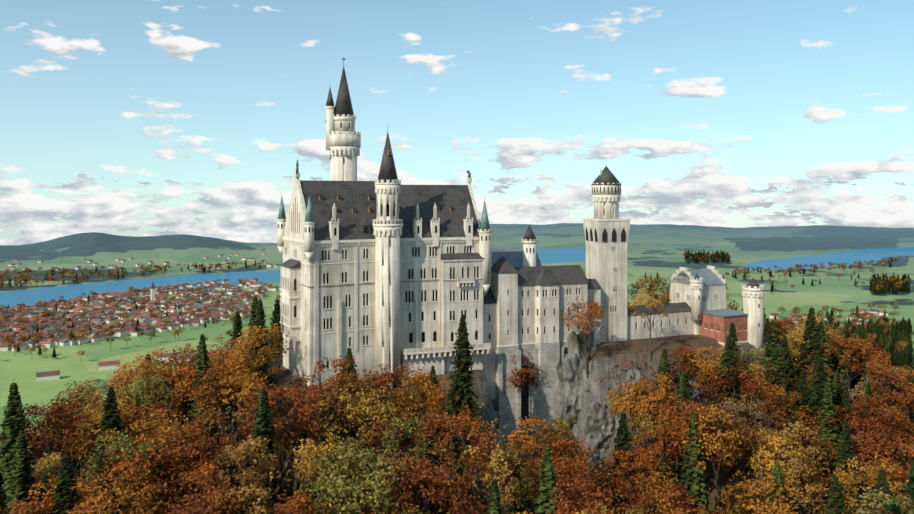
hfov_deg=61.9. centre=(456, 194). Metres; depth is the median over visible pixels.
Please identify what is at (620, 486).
deciduous tree
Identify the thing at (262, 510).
deciduous tree
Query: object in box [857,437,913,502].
deciduous tree
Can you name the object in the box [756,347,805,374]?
deciduous tree
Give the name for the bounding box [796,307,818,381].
spruce tree
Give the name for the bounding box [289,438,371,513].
deciduous tree
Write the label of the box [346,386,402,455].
deciduous tree
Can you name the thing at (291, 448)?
deciduous tree
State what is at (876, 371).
deciduous tree
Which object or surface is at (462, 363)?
spruce tree
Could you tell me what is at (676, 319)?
gallery wing
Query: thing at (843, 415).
deciduous tree
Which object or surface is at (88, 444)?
deciduous tree
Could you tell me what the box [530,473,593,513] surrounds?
deciduous tree
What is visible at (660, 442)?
deciduous tree
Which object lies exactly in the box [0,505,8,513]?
deciduous tree
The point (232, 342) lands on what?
deciduous tree
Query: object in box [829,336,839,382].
spruce tree
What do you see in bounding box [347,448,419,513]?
deciduous tree
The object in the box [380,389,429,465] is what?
deciduous tree
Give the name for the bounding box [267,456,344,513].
deciduous tree
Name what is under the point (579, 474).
deciduous tree
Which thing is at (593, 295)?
wing annex
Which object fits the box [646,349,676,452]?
spruce tree
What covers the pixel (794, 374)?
spruce tree
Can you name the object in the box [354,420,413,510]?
deciduous tree
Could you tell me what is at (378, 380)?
deciduous tree
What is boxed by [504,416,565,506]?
deciduous tree
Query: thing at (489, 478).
deciduous tree
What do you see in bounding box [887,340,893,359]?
spruce tree
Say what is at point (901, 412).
spruce tree
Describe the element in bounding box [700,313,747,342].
brick gatehouse
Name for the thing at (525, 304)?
wing
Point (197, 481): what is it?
deciduous tree
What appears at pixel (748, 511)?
deciduous tree
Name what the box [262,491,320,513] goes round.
deciduous tree
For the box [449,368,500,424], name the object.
cliff rock palas
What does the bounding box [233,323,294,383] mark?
deciduous tree
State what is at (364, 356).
palas block
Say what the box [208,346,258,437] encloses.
deciduous tree
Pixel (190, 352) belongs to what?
deciduous tree
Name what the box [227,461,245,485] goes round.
deciduous tree
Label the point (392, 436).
deciduous tree
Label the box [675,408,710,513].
spruce tree
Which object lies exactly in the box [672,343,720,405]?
deciduous tree
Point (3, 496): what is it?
spruce tree
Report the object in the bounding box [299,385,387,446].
deciduous tree
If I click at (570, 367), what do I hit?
cliff rock
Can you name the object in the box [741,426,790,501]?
deciduous tree
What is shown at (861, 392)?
deciduous tree
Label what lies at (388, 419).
deciduous tree
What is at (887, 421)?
deciduous tree
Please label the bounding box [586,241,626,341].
square tower
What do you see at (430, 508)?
deciduous tree
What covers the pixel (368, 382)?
deciduous tree
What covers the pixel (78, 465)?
deciduous tree
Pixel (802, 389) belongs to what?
spruce tree
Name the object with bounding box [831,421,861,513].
spruce tree
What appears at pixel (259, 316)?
spruce tree
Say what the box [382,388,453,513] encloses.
deciduous tree
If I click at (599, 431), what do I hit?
cliff rock
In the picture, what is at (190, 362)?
deciduous tree
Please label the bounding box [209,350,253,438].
deciduous tree
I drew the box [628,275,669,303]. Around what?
deciduous tree
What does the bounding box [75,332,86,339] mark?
deciduous tree
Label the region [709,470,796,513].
deciduous tree
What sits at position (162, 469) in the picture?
deciduous tree
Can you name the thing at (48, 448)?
deciduous tree
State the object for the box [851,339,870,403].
spruce tree
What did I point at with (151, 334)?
deciduous tree
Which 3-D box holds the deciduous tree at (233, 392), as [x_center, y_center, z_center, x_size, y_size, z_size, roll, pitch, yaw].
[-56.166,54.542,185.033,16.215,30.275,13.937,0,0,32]
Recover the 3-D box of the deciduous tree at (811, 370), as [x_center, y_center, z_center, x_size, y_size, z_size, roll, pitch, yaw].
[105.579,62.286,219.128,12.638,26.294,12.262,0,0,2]
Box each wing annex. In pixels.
[484,303,496,398]
[587,289,600,343]
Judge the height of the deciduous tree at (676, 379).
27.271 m
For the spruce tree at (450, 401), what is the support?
on the castle hill terrain at (597, 392)
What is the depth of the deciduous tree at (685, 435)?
177.78 m
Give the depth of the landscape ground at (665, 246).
2469.87 m
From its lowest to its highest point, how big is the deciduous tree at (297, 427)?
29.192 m
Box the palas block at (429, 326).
[400,240,483,371]
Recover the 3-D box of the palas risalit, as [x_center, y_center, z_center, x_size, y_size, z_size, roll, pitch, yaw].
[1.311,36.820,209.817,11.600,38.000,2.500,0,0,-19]
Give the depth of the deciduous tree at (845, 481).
154.05 m
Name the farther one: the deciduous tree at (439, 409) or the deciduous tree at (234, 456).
the deciduous tree at (439, 409)
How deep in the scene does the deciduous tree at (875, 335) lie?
1149.62 m
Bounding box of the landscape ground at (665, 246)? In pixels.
[0,223,913,479]
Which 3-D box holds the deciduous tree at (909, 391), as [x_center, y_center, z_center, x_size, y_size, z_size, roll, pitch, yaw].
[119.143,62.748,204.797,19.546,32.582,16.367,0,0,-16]
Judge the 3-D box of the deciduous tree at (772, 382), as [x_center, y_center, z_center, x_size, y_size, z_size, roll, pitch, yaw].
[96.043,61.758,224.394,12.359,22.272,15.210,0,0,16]
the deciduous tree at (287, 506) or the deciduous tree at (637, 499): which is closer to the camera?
the deciduous tree at (287, 506)
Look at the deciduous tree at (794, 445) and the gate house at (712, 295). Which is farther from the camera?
the gate house at (712, 295)
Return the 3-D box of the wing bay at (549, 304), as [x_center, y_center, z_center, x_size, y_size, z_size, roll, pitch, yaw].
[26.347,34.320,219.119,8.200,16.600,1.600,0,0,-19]
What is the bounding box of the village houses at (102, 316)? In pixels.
[0,244,887,380]
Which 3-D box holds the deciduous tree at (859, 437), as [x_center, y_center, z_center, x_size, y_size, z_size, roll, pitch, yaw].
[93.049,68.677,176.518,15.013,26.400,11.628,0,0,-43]
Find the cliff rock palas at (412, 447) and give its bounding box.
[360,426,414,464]
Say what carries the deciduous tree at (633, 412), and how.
on the castle hill terrain at (597, 392)
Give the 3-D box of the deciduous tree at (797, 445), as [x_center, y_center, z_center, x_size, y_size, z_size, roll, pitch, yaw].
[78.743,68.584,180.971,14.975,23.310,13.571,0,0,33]
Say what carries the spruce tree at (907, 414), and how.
on the castle hill terrain at (597, 392)
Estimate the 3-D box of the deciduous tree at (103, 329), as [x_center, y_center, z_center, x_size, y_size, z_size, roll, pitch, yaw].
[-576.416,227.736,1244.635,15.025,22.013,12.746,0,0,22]
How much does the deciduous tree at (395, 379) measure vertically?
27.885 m
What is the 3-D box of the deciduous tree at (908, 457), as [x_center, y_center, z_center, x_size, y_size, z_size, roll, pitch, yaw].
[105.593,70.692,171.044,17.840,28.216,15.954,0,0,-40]
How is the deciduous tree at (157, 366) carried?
on the castle hill terrain at (597, 392)
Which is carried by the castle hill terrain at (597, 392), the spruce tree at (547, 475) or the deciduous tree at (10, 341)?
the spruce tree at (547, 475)
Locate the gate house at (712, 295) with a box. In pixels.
[670,282,725,334]
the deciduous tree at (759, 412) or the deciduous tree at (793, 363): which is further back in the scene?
the deciduous tree at (793, 363)
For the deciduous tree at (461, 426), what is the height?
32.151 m
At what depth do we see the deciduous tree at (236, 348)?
211.99 m
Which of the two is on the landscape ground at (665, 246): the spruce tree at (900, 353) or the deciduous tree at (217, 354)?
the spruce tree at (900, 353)
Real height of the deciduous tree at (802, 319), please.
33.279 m
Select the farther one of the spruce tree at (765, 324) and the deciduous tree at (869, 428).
the spruce tree at (765, 324)
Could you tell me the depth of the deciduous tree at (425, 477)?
143.61 m
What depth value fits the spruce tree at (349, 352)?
188.12 m
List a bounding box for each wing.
[518,283,586,343]
[627,311,692,339]
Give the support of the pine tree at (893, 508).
on the castle hill terrain at (597, 392)
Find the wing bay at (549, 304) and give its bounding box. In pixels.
[535,285,559,342]
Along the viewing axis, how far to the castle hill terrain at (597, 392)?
214.21 m
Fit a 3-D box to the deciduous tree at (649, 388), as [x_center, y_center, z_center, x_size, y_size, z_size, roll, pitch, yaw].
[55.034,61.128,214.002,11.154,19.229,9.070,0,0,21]
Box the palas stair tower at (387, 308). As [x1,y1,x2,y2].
[375,191,400,389]
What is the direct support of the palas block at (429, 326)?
on the castle hill terrain at (597, 392)
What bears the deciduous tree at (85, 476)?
on the castle hill terrain at (597, 392)
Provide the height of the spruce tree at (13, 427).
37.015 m
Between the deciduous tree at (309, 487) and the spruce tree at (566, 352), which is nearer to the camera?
the deciduous tree at (309, 487)
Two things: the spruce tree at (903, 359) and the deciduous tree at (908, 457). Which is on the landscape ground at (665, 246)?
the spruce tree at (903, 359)
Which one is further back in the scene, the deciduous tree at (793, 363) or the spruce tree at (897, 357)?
the spruce tree at (897, 357)
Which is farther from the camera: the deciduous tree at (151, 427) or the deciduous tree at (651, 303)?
the deciduous tree at (651, 303)
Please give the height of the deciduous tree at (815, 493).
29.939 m
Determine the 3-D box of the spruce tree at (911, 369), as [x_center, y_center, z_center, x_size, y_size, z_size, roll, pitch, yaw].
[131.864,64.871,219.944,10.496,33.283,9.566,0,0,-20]
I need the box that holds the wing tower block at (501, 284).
[490,272,517,345]
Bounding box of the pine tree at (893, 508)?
[882,471,913,513]
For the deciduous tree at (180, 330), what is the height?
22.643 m
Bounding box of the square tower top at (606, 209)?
[594,199,618,218]
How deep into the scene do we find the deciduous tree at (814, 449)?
171.72 m
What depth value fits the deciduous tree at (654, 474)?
177.96 m
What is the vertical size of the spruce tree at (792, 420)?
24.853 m
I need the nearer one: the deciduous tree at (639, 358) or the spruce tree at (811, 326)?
the deciduous tree at (639, 358)
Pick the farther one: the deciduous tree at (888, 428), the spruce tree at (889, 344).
the spruce tree at (889, 344)
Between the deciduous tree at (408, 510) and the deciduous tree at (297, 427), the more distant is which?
the deciduous tree at (297, 427)
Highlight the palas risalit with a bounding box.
[441,260,482,371]
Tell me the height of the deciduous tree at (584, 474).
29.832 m
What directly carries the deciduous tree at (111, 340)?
on the landscape ground at (665, 246)
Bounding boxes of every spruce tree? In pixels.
[0,383,37,503]
[0,468,12,513]
[4,435,39,513]
[36,474,55,513]
[50,451,86,513]
[51,347,56,357]
[52,430,64,467]
[89,439,113,513]
[92,385,125,511]
[130,351,162,466]
[181,333,222,432]
[181,341,226,470]
[217,309,248,423]
[239,422,275,513]
[241,388,285,513]
[242,300,274,412]
[247,296,257,350]
[268,299,282,358]
[282,395,315,502]
[325,348,372,466]
[422,366,444,461]
[435,386,470,509]
[445,314,486,446]
[457,468,474,513]
[485,479,503,513]
[489,492,500,513]
[505,452,531,513]
[531,447,561,513]
[552,347,573,437]
[604,412,639,513]
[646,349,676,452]
[650,452,671,513]
[665,373,709,488]
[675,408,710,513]
[685,372,692,401]
[712,335,752,461]
[720,323,753,424]
[754,321,779,424]
[762,333,796,437]
[764,308,767,335]
[764,462,788,512]
[783,413,802,505]
[790,365,797,403]
[790,371,815,461]
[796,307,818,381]
[803,379,840,513]
[805,320,834,387]
[807,364,815,413]
[808,358,826,470]
[823,474,846,513]
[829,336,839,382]
[829,381,838,434]
[831,372,842,420]
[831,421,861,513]
[833,324,857,403]
[837,391,867,494]
[850,323,858,352]
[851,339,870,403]
[854,305,860,316]
[856,384,887,486]
[871,466,892,513]
[872,346,885,406]
[885,377,902,444]
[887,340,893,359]
[888,446,906,513]
[891,339,894,355]
[891,364,913,448]
[892,348,901,364]
[899,347,902,361]
[900,352,906,366]
[900,409,913,477]
[901,328,904,340]
[901,461,913,513]
[904,348,913,368]
[907,317,913,333]
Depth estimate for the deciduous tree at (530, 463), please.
170.78 m
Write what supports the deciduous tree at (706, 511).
on the castle hill terrain at (597, 392)
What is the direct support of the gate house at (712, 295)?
on the castle hill terrain at (597, 392)
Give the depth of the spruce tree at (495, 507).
134.76 m
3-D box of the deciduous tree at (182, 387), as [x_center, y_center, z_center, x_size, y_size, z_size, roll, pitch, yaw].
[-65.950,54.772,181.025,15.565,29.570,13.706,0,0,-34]
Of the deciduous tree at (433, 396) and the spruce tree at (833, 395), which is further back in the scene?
the spruce tree at (833, 395)
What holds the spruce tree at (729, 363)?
on the castle hill terrain at (597, 392)
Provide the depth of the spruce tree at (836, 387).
211.16 m
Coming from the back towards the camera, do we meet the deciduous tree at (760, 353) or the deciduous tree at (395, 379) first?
the deciduous tree at (760, 353)
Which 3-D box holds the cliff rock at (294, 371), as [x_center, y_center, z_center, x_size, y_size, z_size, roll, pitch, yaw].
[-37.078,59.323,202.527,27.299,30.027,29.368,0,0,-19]
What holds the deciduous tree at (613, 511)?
on the castle hill terrain at (597, 392)
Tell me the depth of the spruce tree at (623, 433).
184.97 m
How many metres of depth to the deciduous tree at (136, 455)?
141.26 m
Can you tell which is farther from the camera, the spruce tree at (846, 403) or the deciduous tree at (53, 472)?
the spruce tree at (846, 403)
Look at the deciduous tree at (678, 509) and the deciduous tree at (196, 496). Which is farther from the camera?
the deciduous tree at (678, 509)
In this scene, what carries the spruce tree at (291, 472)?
on the castle hill terrain at (597, 392)
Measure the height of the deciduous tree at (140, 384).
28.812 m
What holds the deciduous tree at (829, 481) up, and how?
on the castle hill terrain at (597, 392)
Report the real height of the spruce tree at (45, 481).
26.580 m
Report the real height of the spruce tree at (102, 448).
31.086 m
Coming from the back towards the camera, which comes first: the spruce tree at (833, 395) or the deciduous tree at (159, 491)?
the spruce tree at (833, 395)
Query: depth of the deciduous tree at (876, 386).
224.44 m
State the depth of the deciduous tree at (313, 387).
182.63 m
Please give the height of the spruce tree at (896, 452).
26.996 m
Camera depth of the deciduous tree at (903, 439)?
177.82 m
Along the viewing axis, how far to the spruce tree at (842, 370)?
225.72 m
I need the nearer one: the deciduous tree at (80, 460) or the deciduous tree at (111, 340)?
the deciduous tree at (80, 460)
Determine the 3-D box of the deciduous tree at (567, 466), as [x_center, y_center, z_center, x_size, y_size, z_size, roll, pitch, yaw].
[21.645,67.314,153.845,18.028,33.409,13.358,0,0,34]
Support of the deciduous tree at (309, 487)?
on the castle hill terrain at (597, 392)
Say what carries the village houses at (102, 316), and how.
on the landscape ground at (665, 246)
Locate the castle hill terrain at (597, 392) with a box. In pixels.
[80,334,869,513]
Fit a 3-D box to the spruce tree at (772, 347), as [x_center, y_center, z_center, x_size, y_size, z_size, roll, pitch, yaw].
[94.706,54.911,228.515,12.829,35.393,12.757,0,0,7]
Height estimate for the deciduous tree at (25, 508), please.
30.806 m
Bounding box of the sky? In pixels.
[0,0,913,244]
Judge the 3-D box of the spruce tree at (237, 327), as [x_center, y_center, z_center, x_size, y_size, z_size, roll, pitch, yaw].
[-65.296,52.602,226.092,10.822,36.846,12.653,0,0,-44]
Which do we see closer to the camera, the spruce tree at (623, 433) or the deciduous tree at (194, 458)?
the deciduous tree at (194, 458)
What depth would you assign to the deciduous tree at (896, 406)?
215.82 m
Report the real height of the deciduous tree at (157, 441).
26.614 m
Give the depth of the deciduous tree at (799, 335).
238.02 m
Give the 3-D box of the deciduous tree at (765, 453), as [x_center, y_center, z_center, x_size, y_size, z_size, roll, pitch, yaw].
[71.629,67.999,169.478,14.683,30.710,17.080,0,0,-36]
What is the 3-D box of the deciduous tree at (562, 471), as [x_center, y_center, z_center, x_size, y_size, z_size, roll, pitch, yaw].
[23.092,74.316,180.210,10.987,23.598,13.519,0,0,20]
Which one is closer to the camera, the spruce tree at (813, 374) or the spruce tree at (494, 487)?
the spruce tree at (494, 487)
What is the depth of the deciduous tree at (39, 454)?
174.37 m
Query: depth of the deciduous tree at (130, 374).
184.11 m
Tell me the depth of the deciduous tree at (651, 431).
188.73 m
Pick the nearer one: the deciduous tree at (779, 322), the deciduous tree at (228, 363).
the deciduous tree at (228, 363)
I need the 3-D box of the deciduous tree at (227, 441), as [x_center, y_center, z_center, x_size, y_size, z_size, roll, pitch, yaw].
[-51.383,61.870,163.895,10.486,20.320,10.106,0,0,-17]
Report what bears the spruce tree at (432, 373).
on the castle hill terrain at (597, 392)
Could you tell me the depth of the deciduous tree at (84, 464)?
192.11 m
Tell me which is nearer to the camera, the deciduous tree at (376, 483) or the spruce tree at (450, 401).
the deciduous tree at (376, 483)
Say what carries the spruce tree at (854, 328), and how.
on the castle hill terrain at (597, 392)
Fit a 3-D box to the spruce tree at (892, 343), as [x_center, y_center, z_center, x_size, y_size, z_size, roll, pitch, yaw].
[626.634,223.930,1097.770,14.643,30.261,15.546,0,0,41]
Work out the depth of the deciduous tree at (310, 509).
131.38 m
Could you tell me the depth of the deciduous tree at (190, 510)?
124.48 m
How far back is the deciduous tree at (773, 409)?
193.95 m
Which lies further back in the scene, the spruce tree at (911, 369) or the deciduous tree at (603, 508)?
the spruce tree at (911, 369)
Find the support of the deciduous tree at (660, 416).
on the castle hill terrain at (597, 392)
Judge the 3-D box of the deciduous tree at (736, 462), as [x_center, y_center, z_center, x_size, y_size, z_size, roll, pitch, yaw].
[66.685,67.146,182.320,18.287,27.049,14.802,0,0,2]
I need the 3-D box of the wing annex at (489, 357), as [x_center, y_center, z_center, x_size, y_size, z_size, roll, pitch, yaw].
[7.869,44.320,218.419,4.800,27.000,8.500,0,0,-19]
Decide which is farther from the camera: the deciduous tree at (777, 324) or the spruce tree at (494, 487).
the deciduous tree at (777, 324)
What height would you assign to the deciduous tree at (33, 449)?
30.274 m
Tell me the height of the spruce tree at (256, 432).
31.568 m
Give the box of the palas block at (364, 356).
[283,242,374,386]
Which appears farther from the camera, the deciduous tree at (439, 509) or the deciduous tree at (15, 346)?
the deciduous tree at (15, 346)
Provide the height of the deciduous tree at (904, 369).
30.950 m
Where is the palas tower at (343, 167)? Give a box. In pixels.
[330,121,356,180]
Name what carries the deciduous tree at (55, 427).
on the castle hill terrain at (597, 392)
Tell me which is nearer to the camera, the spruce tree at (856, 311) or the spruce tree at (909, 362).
the spruce tree at (909, 362)
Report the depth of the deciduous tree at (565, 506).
145.64 m
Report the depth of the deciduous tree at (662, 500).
165.40 m
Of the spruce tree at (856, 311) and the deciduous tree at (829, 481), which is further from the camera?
the spruce tree at (856, 311)
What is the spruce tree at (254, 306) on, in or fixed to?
on the castle hill terrain at (597, 392)
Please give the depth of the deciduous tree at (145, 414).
166.99 m
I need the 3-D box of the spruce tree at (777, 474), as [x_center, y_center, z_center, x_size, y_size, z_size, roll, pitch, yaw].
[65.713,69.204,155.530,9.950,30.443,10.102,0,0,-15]
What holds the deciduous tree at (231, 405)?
on the castle hill terrain at (597, 392)
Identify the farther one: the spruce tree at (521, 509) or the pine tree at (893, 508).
the spruce tree at (521, 509)
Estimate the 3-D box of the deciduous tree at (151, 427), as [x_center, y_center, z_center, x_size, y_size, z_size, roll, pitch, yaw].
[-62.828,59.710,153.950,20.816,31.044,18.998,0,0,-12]
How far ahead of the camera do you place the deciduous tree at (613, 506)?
175.85 m
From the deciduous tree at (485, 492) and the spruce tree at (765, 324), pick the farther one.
the spruce tree at (765, 324)
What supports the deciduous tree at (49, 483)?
on the castle hill terrain at (597, 392)
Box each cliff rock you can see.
[289,365,323,445]
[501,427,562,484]
[556,327,598,438]
[583,402,630,467]
[608,364,644,434]
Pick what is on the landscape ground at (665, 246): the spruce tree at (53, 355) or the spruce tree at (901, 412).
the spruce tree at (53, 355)
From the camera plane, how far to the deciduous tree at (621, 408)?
199.69 m
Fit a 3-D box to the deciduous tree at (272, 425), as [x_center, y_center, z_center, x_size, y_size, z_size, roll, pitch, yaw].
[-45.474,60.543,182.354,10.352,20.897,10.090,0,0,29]
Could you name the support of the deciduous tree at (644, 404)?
on the castle hill terrain at (597, 392)
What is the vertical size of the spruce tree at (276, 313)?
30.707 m
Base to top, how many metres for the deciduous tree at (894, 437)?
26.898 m
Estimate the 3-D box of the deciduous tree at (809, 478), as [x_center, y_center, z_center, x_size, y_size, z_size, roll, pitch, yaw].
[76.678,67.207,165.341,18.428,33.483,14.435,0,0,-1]
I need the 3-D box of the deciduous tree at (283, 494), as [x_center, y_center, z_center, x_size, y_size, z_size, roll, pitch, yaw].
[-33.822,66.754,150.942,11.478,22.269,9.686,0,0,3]
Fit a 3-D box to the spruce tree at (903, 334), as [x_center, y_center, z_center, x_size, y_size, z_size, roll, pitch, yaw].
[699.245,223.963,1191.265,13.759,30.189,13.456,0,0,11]
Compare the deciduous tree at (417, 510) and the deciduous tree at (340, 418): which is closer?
the deciduous tree at (417, 510)
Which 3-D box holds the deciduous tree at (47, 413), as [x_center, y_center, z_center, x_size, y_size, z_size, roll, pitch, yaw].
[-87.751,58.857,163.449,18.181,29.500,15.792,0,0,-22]
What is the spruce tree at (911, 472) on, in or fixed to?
on the castle hill terrain at (597, 392)
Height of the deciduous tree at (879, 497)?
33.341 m
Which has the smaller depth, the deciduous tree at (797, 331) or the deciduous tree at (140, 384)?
the deciduous tree at (140, 384)
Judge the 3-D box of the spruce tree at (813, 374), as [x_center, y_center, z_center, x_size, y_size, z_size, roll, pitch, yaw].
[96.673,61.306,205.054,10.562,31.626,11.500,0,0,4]
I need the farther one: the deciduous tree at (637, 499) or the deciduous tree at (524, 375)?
the deciduous tree at (524, 375)
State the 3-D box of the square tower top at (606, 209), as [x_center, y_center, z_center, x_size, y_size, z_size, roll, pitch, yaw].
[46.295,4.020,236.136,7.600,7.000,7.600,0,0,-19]
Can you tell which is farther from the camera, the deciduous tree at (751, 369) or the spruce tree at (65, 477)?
the deciduous tree at (751, 369)
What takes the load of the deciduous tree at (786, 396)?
on the castle hill terrain at (597, 392)
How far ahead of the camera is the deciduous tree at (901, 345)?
1084.64 m
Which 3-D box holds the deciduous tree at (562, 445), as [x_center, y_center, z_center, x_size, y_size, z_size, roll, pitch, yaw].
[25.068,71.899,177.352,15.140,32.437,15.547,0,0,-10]
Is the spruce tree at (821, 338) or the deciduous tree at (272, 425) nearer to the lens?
the deciduous tree at (272, 425)
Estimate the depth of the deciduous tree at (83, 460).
179.41 m
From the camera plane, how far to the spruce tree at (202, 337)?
214.46 m
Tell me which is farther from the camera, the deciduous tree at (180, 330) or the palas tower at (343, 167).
the deciduous tree at (180, 330)
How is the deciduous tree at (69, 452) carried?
on the castle hill terrain at (597, 392)
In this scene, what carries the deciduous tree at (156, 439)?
on the castle hill terrain at (597, 392)
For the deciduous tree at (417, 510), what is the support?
on the castle hill terrain at (597, 392)
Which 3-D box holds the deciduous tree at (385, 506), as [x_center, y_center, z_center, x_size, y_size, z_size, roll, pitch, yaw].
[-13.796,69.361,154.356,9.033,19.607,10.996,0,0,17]
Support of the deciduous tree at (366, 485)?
on the castle hill terrain at (597, 392)
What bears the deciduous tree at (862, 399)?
on the castle hill terrain at (597, 392)
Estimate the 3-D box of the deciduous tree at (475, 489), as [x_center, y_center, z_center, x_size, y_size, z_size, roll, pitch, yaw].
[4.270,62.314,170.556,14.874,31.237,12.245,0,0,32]
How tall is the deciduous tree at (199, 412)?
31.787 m
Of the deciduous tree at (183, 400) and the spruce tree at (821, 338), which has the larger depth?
the spruce tree at (821, 338)
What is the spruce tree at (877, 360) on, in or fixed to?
on the castle hill terrain at (597, 392)
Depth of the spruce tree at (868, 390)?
198.11 m
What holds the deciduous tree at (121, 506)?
on the castle hill terrain at (597, 392)
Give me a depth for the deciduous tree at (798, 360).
247.17 m
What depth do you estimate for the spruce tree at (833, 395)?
210.06 m
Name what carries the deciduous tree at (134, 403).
on the castle hill terrain at (597, 392)
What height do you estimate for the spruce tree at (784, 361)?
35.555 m
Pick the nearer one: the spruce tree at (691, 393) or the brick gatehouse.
the spruce tree at (691, 393)
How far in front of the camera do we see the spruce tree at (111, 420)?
158.45 m
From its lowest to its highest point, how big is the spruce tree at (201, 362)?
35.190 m
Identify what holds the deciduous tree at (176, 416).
on the castle hill terrain at (597, 392)
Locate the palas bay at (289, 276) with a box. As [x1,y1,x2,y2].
[281,266,300,325]
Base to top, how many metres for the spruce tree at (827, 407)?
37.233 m
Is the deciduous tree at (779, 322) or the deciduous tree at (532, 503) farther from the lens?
the deciduous tree at (779, 322)
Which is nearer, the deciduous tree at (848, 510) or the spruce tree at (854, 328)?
the deciduous tree at (848, 510)
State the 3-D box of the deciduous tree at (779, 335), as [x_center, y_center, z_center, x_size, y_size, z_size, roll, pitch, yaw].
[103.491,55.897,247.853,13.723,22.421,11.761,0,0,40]
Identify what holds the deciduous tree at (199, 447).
on the castle hill terrain at (597, 392)
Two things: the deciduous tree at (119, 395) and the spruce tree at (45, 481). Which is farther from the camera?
the deciduous tree at (119, 395)
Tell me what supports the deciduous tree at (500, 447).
on the castle hill terrain at (597, 392)
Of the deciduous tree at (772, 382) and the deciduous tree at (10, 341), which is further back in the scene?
the deciduous tree at (10, 341)
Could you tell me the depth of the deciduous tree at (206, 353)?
204.63 m
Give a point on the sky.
(136, 118)
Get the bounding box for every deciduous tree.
[0,424,53,472]
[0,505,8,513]
[4,452,77,502]
[6,337,14,345]
[8,474,112,513]
[9,344,18,350]
[21,399,92,469]
[26,424,73,471]
[26,431,52,478]
[32,461,57,504]
[35,343,45,356]
[37,380,105,474]
[40,405,95,474]
[46,394,104,486]
[58,377,131,435]
[64,405,135,459]
[65,449,95,493]
[65,468,160,513]
[69,439,95,465]
[71,453,92,472]
[74,463,126,509]
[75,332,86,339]
[79,430,162,513]
[80,428,202,513]
[93,408,200,507]
[100,327,108,334]
[103,352,186,429]
[106,336,114,350]
[117,443,186,506]
[118,400,161,443]
[119,364,184,416]
[121,402,181,445]
[123,477,184,513]
[129,421,194,513]
[132,346,197,434]
[137,428,217,502]
[141,361,180,432]
[143,383,192,418]
[146,330,155,343]
[148,364,203,428]
[152,459,236,513]
[156,413,257,496]
[158,405,182,425]
[161,496,215,513]
[164,364,219,422]
[170,345,228,376]
[175,328,182,340]
[175,394,245,511]
[178,479,250,513]
[180,435,207,500]
[180,485,256,513]
[186,334,232,432]
[189,368,273,490]
[191,356,262,482]
[197,433,237,492]
[197,435,280,507]
[199,410,232,450]
[203,483,273,513]
[207,357,251,458]
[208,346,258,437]
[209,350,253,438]
[212,372,242,431]
[216,337,243,423]
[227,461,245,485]
[228,338,275,416]
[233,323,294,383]
[244,382,323,500]
[245,408,287,441]
[255,390,331,509]
[255,474,312,508]
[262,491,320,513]
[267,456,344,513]
[269,420,300,498]
[281,499,338,513]
[288,432,375,510]
[288,466,343,512]
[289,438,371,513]
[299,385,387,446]
[300,355,364,442]
[309,394,354,458]
[314,438,397,513]
[322,372,382,466]
[329,479,388,513]
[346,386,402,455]
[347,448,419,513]
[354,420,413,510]
[356,364,403,424]
[364,363,444,467]
[367,491,408,513]
[369,380,413,477]
[379,414,439,473]
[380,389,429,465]
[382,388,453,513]
[385,370,449,469]
[386,496,438,513]
[390,457,488,513]
[391,449,444,513]
[395,435,476,513]
[395,503,426,513]
[409,409,501,493]
[414,475,459,513]
[417,393,474,444]
[441,403,504,513]
[449,417,519,512]
[476,442,536,513]
[479,422,523,489]
[500,453,542,505]
[502,509,532,513]
[503,350,542,392]
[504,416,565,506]
[524,418,584,464]
[526,473,539,513]
[528,446,611,513]
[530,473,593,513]
[531,458,578,499]
[532,431,599,499]
[550,470,612,513]
[555,453,613,509]
[557,452,596,503]
[561,296,603,377]
[574,459,630,513]
[576,461,599,509]
[576,503,642,513]
[594,341,650,404]
[594,449,664,513]
[605,378,651,448]
[609,504,629,513]
[611,388,658,456]
[615,456,677,512]
[617,477,704,513]
[625,372,683,448]
[625,486,690,513]
[627,423,681,511]
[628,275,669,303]
[628,287,671,361]
[628,409,682,493]
[636,377,656,409]
[648,394,702,490]
[650,345,704,408]
[660,500,696,513]
[662,396,721,449]
[671,404,735,508]
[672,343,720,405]
[674,399,752,513]
[694,346,752,389]
[694,507,725,513]
[700,366,779,477]
[704,416,773,491]
[704,418,735,511]
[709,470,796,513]
[719,395,778,495]
[726,293,738,310]
[736,361,771,426]
[736,488,790,513]
[737,346,775,429]
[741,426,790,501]
[742,428,821,502]
[747,381,787,425]
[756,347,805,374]
[756,384,816,438]
[756,454,830,513]
[759,432,818,512]
[764,318,796,341]
[764,331,796,359]
[765,316,790,334]
[765,369,798,385]
[766,416,834,511]
[767,370,809,429]
[768,428,855,513]
[775,431,805,503]
[776,322,837,370]
[784,313,831,357]
[786,318,862,369]
[791,344,803,371]
[798,468,833,511]
[805,363,843,395]
[807,334,892,401]
[809,404,876,449]
[810,405,889,473]
[816,504,855,513]
[823,455,913,513]
[831,434,885,502]
[837,393,913,509]
[841,485,913,513]
[842,402,911,492]
[848,375,904,410]
[851,393,886,421]
[853,337,890,380]
[853,433,907,501]
[856,373,902,431]
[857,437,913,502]
[859,368,913,435]
[864,406,903,442]
[865,333,876,339]
[869,363,910,403]
[869,420,913,462]
[877,427,913,468]
[880,394,912,412]
[895,340,907,349]
[897,443,913,485]
[903,420,913,435]
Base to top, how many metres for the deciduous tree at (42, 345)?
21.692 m
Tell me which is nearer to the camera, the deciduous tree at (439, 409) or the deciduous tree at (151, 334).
the deciduous tree at (439, 409)

